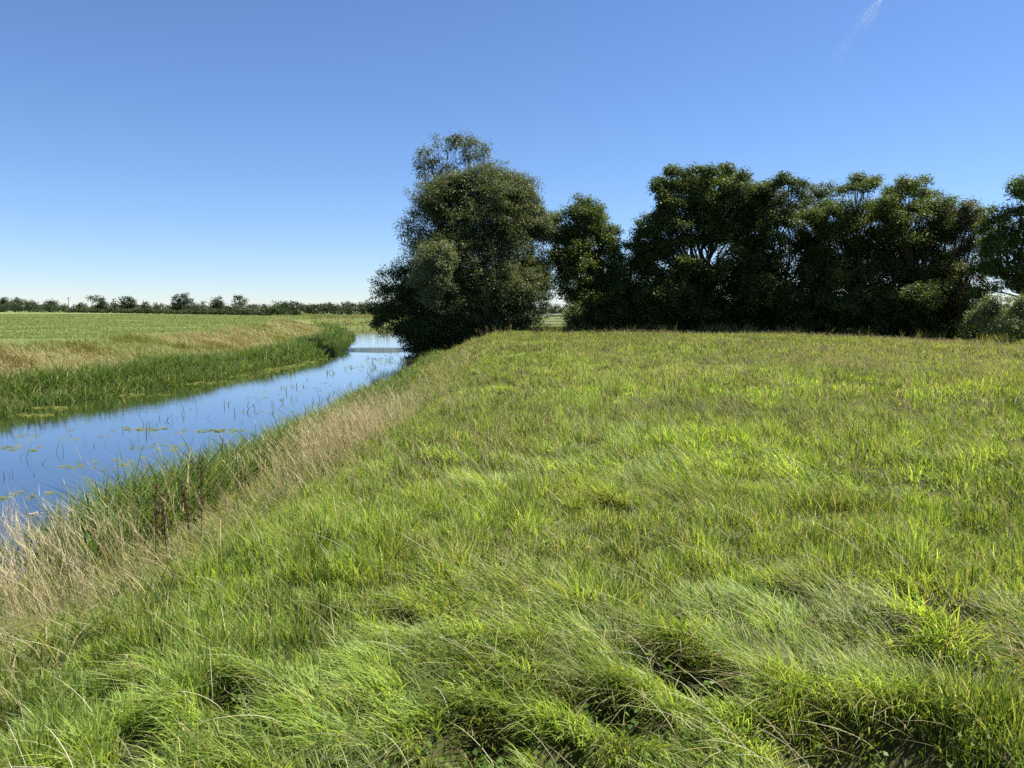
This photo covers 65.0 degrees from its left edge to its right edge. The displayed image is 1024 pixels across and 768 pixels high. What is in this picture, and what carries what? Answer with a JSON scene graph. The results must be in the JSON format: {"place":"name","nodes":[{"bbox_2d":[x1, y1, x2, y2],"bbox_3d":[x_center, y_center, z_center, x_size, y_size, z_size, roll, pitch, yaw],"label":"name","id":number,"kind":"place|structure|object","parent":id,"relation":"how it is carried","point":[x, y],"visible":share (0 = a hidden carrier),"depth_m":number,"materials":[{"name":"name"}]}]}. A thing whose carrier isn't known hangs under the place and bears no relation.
{"place":"outdoors","nodes":[
{"label":"outdoors","id":0,"kind":"place"},
{"bbox_2d":[0,327,423,579],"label":"river","id":1,"kind":"structure","parent":0,"point":[99,420],"depth_m":23.01,"materials":[{"name":"blue liquid"}]},
{"bbox_2d":[0,358,394,498],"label":"floating leaves","id":2,"kind":"object","parent":1,"relation":"on","point":[220,430],"visible":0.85,"depth_m":21.21,"materials":[{"name":"green plant"}]},
{"bbox_2d":[2,348,415,513],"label":"water stalks","id":3,"kind":"object","parent":1,"relation":"on","point":[234,410],"visible":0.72,"depth_m":25.22,"materials":[{"name":"green plant"}]},
{"bbox_2d":[0,309,1023,767],"bbox_3d":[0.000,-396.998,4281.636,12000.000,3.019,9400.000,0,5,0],"label":"ground","id":4,"kind":"structure","parent":0,"point":[908,751],"depth_m":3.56,"materials":[{"name":"green plant"}]},
{"bbox_2d":[0,297,10,311],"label":"distant tree","id":5,"kind":"object","parent":4,"relation":"on","point":[3,300],"visible":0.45,"depth_m":420.16,"materials":[{"name":"green plant"}]},
{"bbox_2d":[6,297,26,311],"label":"distant tree","id":6,"kind":"object","parent":4,"relation":"on","point":[16,298],"visible":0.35,"depth_m":417.35,"materials":[{"name":"green plant"}]},
{"bbox_2d":[24,299,42,311],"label":"distant tree","id":7,"kind":"object","parent":4,"relation":"on","point":[31,306],"visible":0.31,"depth_m":399.70,"materials":[{"name":"green plant"}]},
{"bbox_2d":[0,301,67,312],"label":"field hedge","id":8,"kind":"object","parent":4,"relation":"on","point":[35,307],"visible":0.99,"depth_m":376.51,"materials":[{"name":"green plant"}]},
{"bbox_2d":[28,509,69,606],"bbox_3d":[-3.898,1.533,6.772,0.322,0.972,0.059,0,5,0],"label":"grass plume","id":9,"kind":"object","parent":4,"relation":"on","point":[33,514],"depth_m":6.74,"materials":[{"name":"beige plant"}]},
{"bbox_2d":[42,298,58,311],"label":"distant tree","id":10,"kind":"object","parent":4,"relation":"on","point":[53,302],"visible":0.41,"depth_m":392.27,"materials":[{"name":"green plant"}]},
{"bbox_2d":[75,301,86,312],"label":"distant bush","id":11,"kind":"object","parent":4,"relation":"on","point":[78,306],"visible":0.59,"depth_m":367.55,"materials":[{"name":"green plant"}]},
{"bbox_2d":[85,294,97,307],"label":"distant pine","id":12,"kind":"object","parent":4,"relation":"on","point":[91,297],"visible":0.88,"depth_m":397.77,"materials":[{"name":"green plant"}]},
{"bbox_2d":[94,295,106,301],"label":"distant pine","id":13,"kind":"object","parent":4,"relation":"on","point":[100,299],"visible":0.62,"depth_m":393.82,"materials":[{"name":"green plant"}]},
{"bbox_2d":[93,299,110,309],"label":"distant tree","id":14,"kind":"object","parent":4,"relation":"on","point":[102,304],"visible":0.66,"depth_m":355.87,"materials":[{"name":"green plant"}]},
{"bbox_2d":[110,298,119,309],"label":"distant tree","id":15,"kind":"object","parent":4,"relation":"on","point":[112,303],"visible":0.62,"depth_m":344.03,"materials":[{"name":"green plant"}]},
{"bbox_2d":[117,296,138,310],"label":"distant tree","id":16,"kind":"object","parent":4,"relation":"on","point":[125,302],"visible":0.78,"depth_m":342.52,"materials":[{"name":"green plant"}]},
{"bbox_2d":[140,301,150,308],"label":"distant tree","id":17,"kind":"object","parent":4,"relation":"on","point":[145,303],"visible":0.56,"depth_m":331.93,"materials":[{"name":"green plant"}]},
{"bbox_2d":[143,302,158,309],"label":"distant tree","id":18,"kind":"object","parent":4,"relation":"on","point":[154,307],"visible":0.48,"depth_m":308.61,"materials":[{"name":"green plant"}]},
{"bbox_2d":[0,314,316,351],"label":"field grass","id":19,"kind":"structure","parent":4,"relation":"on","point":[41,321],"depth_m":88.03,"materials":[{"name":"green plant"}]},
{"bbox_2d":[152,483,167,573],"bbox_3d":[-3.319,1.417,7.725,0.229,0.980,0.249,0,5,0],"label":"dock plant","id":20,"kind":"object","parent":4,"relation":"on","point":[156,518],"visible":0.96,"depth_m":7.66,"materials":[{"name":"brown plant"}]},
{"bbox_2d":[0,317,324,382],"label":"verge grass","id":21,"kind":"structure","parent":4,"relation":"on","point":[290,328],"depth_m":42.28,"materials":[{"name":"plant"}]},
{"bbox_2d":[151,493,187,567],"bbox_3d":[-3.134,1.419,7.394,0.308,0.820,0.265,0,5,0],"label":"dock plant","id":22,"kind":"object","parent":4,"relation":"on","point":[161,503],"visible":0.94,"depth_m":7.46,"materials":[{"name":"brown plant"}]},
{"bbox_2d":[72,305,269,311],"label":"scrub hedge","id":23,"kind":"object","parent":4,"relation":"on","point":[260,309],"visible":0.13,"depth_m":277.63,"materials":[{"name":"green plant"}]},
{"bbox_2d":[63,306,281,314],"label":"hedge","id":24,"kind":"object","parent":4,"relation":"on","point":[229,311],"visible":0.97,"depth_m":254.58,"materials":[{"name":"green plant"}]},
{"bbox_2d":[0,323,356,416],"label":"reed bed","id":25,"kind":"object","parent":4,"relation":"on","point":[331,340],"visible":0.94,"depth_m":33.64,"materials":[{"name":"green plant"}]},
{"bbox_2d":[169,292,194,310],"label":"distant tree","id":26,"kind":"object","parent":4,"relation":"on","point":[179,303],"visible":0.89,"depth_m":282.89,"materials":[{"name":"green plant"}]},
{"bbox_2d":[177,478,203,540],"bbox_3d":[-3.294,1.391,8.261,0.274,0.861,0.355,1,5,9],"label":"dock plant","id":27,"kind":"object","parent":4,"relation":"on","point":[185,505],"visible":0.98,"depth_m":8.25,"materials":[{"name":"brown plant"}]},
{"bbox_2d":[189,301,208,313],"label":"distant tree","id":28,"kind":"object","parent":4,"relation":"on","point":[202,306],"visible":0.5,"depth_m":262.34,"materials":[{"name":"green plant"}]},
{"bbox_2d":[194,457,210,544],"bbox_3d":[-3.170,1.245,8.158,0.145,1.043,0.417,1,5,13],"label":"dock plant","id":29,"kind":"object","parent":4,"relation":"on","point":[202,476],"visible":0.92,"depth_m":8.14,"materials":[{"name":"brown plant"}]},
{"bbox_2d":[206,295,227,309],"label":"distant tree","id":30,"kind":"object","parent":4,"relation":"on","point":[218,304],"visible":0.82,"depth_m":260.39,"materials":[{"name":"green plant"}]},
{"bbox_2d":[237,452,239,494],"bbox_3d":[-3.967,1.402,11.683,0.064,0.827,0.058,0,5,0],"label":"grass plume","id":31,"kind":"object","parent":4,"relation":"on","point":[237,473],"depth_m":11.67,"materials":[{"name":"beige plant"}]},
{"bbox_2d":[230,294,249,309],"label":"distant tree","id":32,"kind":"object","parent":4,"relation":"on","point":[241,303],"visible":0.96,"depth_m":247.97,"materials":[{"name":"green plant"}]},
{"bbox_2d":[0,335,481,714],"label":"reeds","id":33,"kind":"object","parent":4,"relation":"on","point":[145,490],"visible":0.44,"depth_m":10.25,"materials":[{"name":"green plant"}]},
{"bbox_2d":[0,325,537,661],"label":"dry bank grass","id":34,"kind":"structure","parent":4,"relation":"on","point":[348,421],"depth_m":7.89,"materials":[{"name":"beige plant"}]},
{"bbox_2d":[272,304,287,314],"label":"distant tree","id":35,"kind":"object","parent":4,"relation":"on","point":[280,309],"visible":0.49,"depth_m":214.18,"materials":[{"name":"green plant"}]},
{"bbox_2d":[286,308,300,315],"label":"distant bush","id":36,"kind":"object","parent":4,"relation":"on","point":[296,312],"visible":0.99,"depth_m":200.24,"materials":[{"name":"green plant"}]},
{"bbox_2d":[270,300,384,314],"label":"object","id":37,"kind":"object","parent":4,"relation":"on","point":[302,306],"visible":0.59,"depth_m":215.17,"materials":[{"name":"green plant"}]},
{"bbox_2d":[318,302,338,313],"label":"distant tree","id":38,"kind":"object","parent":4,"relation":"on","point":[328,305],"visible":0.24,"depth_m":281.54,"materials":[{"name":"green plant"}]},
{"bbox_2d":[361,264,449,353],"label":"crack willow","id":39,"kind":"object","parent":4,"relation":"on","point":[402,299],"visible":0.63,"depth_m":56.49,"materials":[{"name":"green plant"}]},
{"bbox_2d":[405,239,460,330],"bbox_3d":[-4.721,-5.797,54.157,3.807,7.729,5.912,2,6,18],"label":"sallow bush","id":40,"kind":"object","parent":4,"relation":"on","point":[432,259],"visible":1,"depth_m":52.14,"materials":[{"name":"green plant"}]},
{"bbox_2d":[310,314,564,328],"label":"pasture grass","id":41,"kind":"structure","parent":4,"relation":"on","point":[335,316],"depth_m":143.26,"materials":[{"name":"green plant"}]},
{"bbox_2d":[411,128,497,255],"bbox_3d":[-4.005,-10.765,58.634,6.850,15.406,4.125,0,5,0],"label":"tall poplar","id":42,"kind":"object","parent":4,"relation":"on","point":[456,143],"visible":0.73,"depth_m":58.25,"materials":[{"name":"green plant"}]},
{"bbox_2d":[380,159,572,344],"bbox_3d":[-2.390,-9.115,56.964,13.426,13.136,10.383,0,5,0],"label":"willow tree","id":43,"kind":"object","parent":4,"relation":"on","point":[514,285],"visible":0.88,"depth_m":55.40,"materials":[{"name":"green plant"}]},
{"bbox_2d":[6,454,1023,767],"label":"meadow herbs","id":44,"kind":"object","parent":4,"relation":"on","point":[552,764],"visible":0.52,"depth_m":3.47,"materials":[{"name":"green plant"}]},
{"bbox_2d":[38,302,1014,309],"bbox_3d":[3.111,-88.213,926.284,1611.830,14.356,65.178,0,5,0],"label":"woods","id":45,"kind":"object","parent":4,"relation":"on","point":[160,305],"visible":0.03,"depth_m":937.04,"materials":[{"name":"green plant"}]},
{"bbox_2d":[537,302,552,313],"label":"distant tree","id":46,"kind":"object","parent":4,"relation":"on","point":[549,308],"visible":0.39,"depth_m":210.48,"materials":[{"name":"green plant"}]},
{"bbox_2d":[549,306,563,315],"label":"distant tree","id":47,"kind":"object","parent":4,"relation":"on","point":[554,311],"visible":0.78,"depth_m":191.13,"materials":[{"name":"green plant"}]},
{"bbox_2d":[544,193,627,331],"bbox_3d":[5.295,-8.638,58.286,6.346,10.305,6.811,-4,7,-35],"label":"sycamore tree","id":48,"kind":"object","parent":4,"relation":"on","point":[590,220],"visible":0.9,"depth_m":57.29,"materials":[{"name":"green plant"}]},
{"bbox_2d":[583,231,677,331],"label":"hawthorn tree","id":49,"kind":"object","parent":4,"relation":"on","point":[629,300],"visible":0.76,"depth_m":57.12,"materials":[{"name":"green plant"}]},
{"bbox_2d":[257,300,1012,311],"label":"hedge","id":50,"kind":"object","parent":4,"relation":"on","point":[471,307],"visible":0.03,"depth_m":368.16,"materials":[{"name":"green plant"}]},
{"bbox_2d":[622,161,777,330],"bbox_3d":[13.979,-9.933,58.671,12.871,12.904,9.307,0,5,0],"label":"horse chestnut","id":51,"kind":"object","parent":4,"relation":"on","point":[700,204],"visible":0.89,"depth_m":56.91,"materials":[{"name":"green plant"}]},
{"bbox_2d":[396,302,1023,355],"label":"undergrowth","id":52,"kind":"object","parent":4,"relation":"on","point":[427,337],"visible":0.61,"depth_m":54.75,"materials":[{"name":"green plant"}]},
{"bbox_2d":[476,320,1017,343],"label":"edge weeds","id":53,"kind":"object","parent":4,"relation":"on","point":[752,328],"visible":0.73,"depth_m":54.88,"materials":[{"name":"green plant"}]},
{"bbox_2d":[733,170,841,333],"bbox_3d":[19.720,-9.054,57.456,8.692,11.564,8.161,0,5,0],"label":"maple tree","id":54,"kind":"object","parent":4,"relation":"on","point":[776,286],"visible":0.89,"depth_m":55.69,"materials":[{"name":"green plant"}]},
{"bbox_2d":[560,281,1023,337],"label":"hedge","id":55,"kind":"object","parent":4,"relation":"on","point":[572,307],"visible":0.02,"depth_m":63.18,"materials":[{"name":"green plant"}]},
{"bbox_2d":[777,170,920,335],"bbox_3d":[23.658,-9.000,57.242,10.573,11.814,8.559,-1,6,-16],"label":"ash tree","id":56,"kind":"object","parent":4,"relation":"on","point":[856,273],"visible":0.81,"depth_m":55.72,"materials":[{"name":"green plant"}]},
{"bbox_2d":[864,172,974,337],"bbox_3d":[28.014,-8.699,55.770,7.777,11.571,9.447,4,7,37],"label":"field maple","id":57,"kind":"object","parent":4,"relation":"on","point":[926,209],"visible":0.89,"depth_m":54.32,"materials":[{"name":"green plant"}]},
{"bbox_2d":[931,196,999,335],"bbox_3d":[31.029,-7.911,55.157,5.368,9.965,7.964,2,6,23],"label":"elm tree","id":58,"kind":"object","parent":4,"relation":"on","point":[965,212],"visible":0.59,"depth_m":54.18,"materials":[{"name":"green plant"}]},
{"bbox_2d":[963,173,1023,299],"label":"oak tree","id":59,"kind":"object","parent":4,"relation":"on","point":[994,242],"visible":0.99,"depth_m":51.36,"materials":[{"name":"green plant"}]},
{"bbox_2d":[963,291,1023,343],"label":"elder bush","id":60,"kind":"object","parent":4,"relation":"on","point":[992,306],"visible":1,"depth_m":44.03,"materials":[{"name":"green plant"}]},
{"bbox_3d":[0.411,-4.892,62.817,0.190,1.550,0.200,0,5,0],"label":"gate post","id":61,"kind":"object","parent":4,"relation":"on","visible":0},
{"bbox_2d":[532,314,568,327],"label":"field gate","id":62,"kind":"structure","parent":61,"relation":"attached to","point":[554,321],"depth_m":62.80,"materials":[{"name":"metal"}]},
{"bbox_2d":[0,0,1023,308],"label":"sky","id":63,"kind":"structure","parent":0,"point":[152,151],"materials":[{"name":"blue"}]},
{"bbox_2d":[830,0,880,58],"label":"contrail","id":64,"kind":"object","parent":63,"relation":"in","point":[862,24],"visible":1,"depth_m":5781.45,"materials":[{"name":"white"}]}
]}

